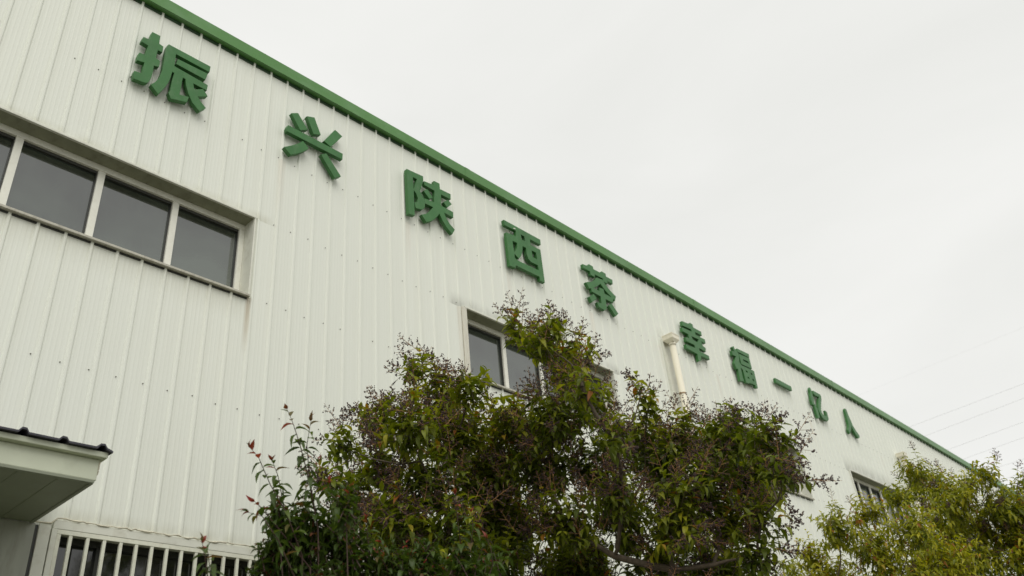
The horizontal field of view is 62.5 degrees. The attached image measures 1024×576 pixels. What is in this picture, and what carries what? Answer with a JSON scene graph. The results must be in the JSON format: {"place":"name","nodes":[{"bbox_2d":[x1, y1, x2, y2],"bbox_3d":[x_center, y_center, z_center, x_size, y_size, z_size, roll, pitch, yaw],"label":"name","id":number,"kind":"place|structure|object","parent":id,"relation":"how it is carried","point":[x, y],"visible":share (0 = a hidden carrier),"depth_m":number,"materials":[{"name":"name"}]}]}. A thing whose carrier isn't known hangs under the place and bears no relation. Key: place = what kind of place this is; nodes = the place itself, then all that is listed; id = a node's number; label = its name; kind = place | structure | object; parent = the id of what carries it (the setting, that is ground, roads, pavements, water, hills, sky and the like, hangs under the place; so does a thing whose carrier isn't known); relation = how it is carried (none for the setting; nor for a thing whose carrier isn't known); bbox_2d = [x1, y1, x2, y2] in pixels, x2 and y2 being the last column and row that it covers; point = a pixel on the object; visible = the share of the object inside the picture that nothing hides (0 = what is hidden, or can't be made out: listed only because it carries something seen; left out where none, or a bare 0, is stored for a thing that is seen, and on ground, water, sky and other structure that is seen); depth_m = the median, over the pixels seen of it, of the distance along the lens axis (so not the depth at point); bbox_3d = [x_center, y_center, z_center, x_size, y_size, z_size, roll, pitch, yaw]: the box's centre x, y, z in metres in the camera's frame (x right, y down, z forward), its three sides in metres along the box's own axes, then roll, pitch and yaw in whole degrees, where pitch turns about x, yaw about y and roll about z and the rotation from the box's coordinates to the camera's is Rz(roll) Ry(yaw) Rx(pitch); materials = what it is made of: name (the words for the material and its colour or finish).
{"place":"outdoors","nodes":[
{"label":"outdoors","id":0,"kind":"place"},
{"bbox_2d":[192,533,224,575],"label":"photinia shrub","id":1,"kind":"object","parent":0,"point":[204,549],"visible":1,"depth_m":3.79,"materials":[{"name":"green plant"}]},
{"bbox_2d":[235,403,515,575],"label":"photinia shrub","id":2,"kind":"object","parent":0,"point":[297,544],"visible":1,"depth_m":4.49,"materials":[{"name":"green plant"}]},
{"bbox_2d":[0,0,1020,575],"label":"factory building","id":3,"kind":"structure","parent":0,"point":[192,302],"depth_m":8.35,"materials":[{"name":"paint"}]},
{"bbox_2d":[0,105,257,298],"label":"window","id":4,"kind":"structure","parent":3,"relation":"in","point":[101,197],"depth_m":7.84,"materials":[{"name":"grey glass"}]},
{"bbox_2d":[130,32,209,113],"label":"wall character","id":5,"kind":"structure","parent":3,"relation":"attached to","point":[190,72],"depth_m":8.70,"materials":[{"name":"green paint"}]},
{"bbox_2d":[42,520,361,575],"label":"window","id":6,"kind":"structure","parent":3,"relation":"in","point":[73,549],"depth_m":6.47,"materials":[{"name":"beige paint"}]},
{"bbox_2d":[282,113,342,179],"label":"wall character","id":7,"kind":"structure","parent":3,"relation":"attached to","point":[327,143],"depth_m":9.84,"materials":[{"name":"green paint"}]},
{"bbox_2d":[404,169,454,235],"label":"wall character","id":8,"kind":"structure","parent":3,"relation":"attached to","point":[434,206],"depth_m":10.99,"materials":[{"name":"green paint"}]},
{"bbox_2d":[501,220,544,283],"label":"wall character","id":9,"kind":"structure","parent":3,"relation":"attached to","point":[513,255],"depth_m":12.18,"materials":[{"name":"green paint"}]},
{"bbox_2d":[461,306,621,431],"bbox_3d":[0.419,1.200,11.492,0.265,1.016,3.160,-30,-39,34],"label":"window","id":10,"kind":"structure","parent":3,"relation":"in","point":[483,339],"depth_m":11.12,"materials":[{"name":"grey glass"}]},
{"bbox_2d":[580,264,617,316],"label":"wall character","id":11,"kind":"structure","parent":3,"relation":"attached to","point":[603,293],"depth_m":13.34,"materials":[{"name":"green paint"}]},
{"bbox_2d":[680,321,709,361],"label":"wall character","id":12,"kind":"structure","parent":3,"relation":"attached to","point":[691,333],"depth_m":15.03,"materials":[{"name":"green paint"}]},
{"bbox_2d":[729,346,757,388],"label":"wall character","id":13,"kind":"structure","parent":3,"relation":"attached to","point":[742,367],"depth_m":16.15,"materials":[{"name":"green paint"}]},
{"bbox_2d":[715,413,814,501],"bbox_3d":[4.565,3.156,15.398,0.265,1.046,3.115,-30,-39,34],"label":"window","id":14,"kind":"structure","parent":3,"relation":"in","point":[805,493],"depth_m":16.25,"materials":[{"name":"clear glass"}]},
{"bbox_2d":[773,378,791,391],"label":"wall character","id":15,"kind":"structure","parent":3,"relation":"attached to","point":[782,384],"depth_m":17.22,"materials":[{"name":"green paint"}]},
{"bbox_2d":[807,387,828,421],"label":"wall character","id":16,"kind":"structure","parent":3,"relation":"attached to","point":[817,410],"depth_m":18.17,"materials":[{"name":"green paint"}]},
{"bbox_2d":[843,409,859,438],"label":"wall character","id":17,"kind":"structure","parent":3,"relation":"attached to","point":[849,428],"depth_m":19.19,"materials":[{"name":"green paint"}]},
{"bbox_2d":[849,469,911,530],"bbox_3d":[8.297,4.891,18.933,0.265,1.056,3.145,-30,-39,34],"label":"window","id":18,"kind":"structure","parent":3,"relation":"in","point":[860,482],"depth_m":19.01,"materials":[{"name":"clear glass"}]},
{"bbox_2d":[962,527,991,562],"bbox_3d":[12.456,6.890,22.822,0.265,1.016,3.075,-30,-39,34],"label":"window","id":19,"kind":"structure","parent":3,"relation":"in","point":[962,527],"depth_m":23.53,"materials":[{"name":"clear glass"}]},
{"bbox_2d":[294,288,841,575],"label":"privet tree","id":20,"kind":"object","parent":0,"point":[487,481],"visible":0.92,"depth_m":6.18,"materials":[{"name":"green plant"}]},
{"bbox_2d":[170,0,1023,494],"label":"sky","id":21,"kind":"structure","parent":0,"point":[840,183],"materials":[{"name":"white"}]},
{"bbox_2d":[772,485,982,575],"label":"privet tree","id":22,"kind":"object","parent":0,"point":[879,557],"visible":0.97,"depth_m":10.52,"materials":[{"name":"green plant"}]},
{"bbox_2d":[876,441,1023,575],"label":"privet tree","id":23,"kind":"object","parent":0,"point":[1006,519],"visible":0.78,"depth_m":12.28,"materials":[{"name":"green plant"}]}
]}

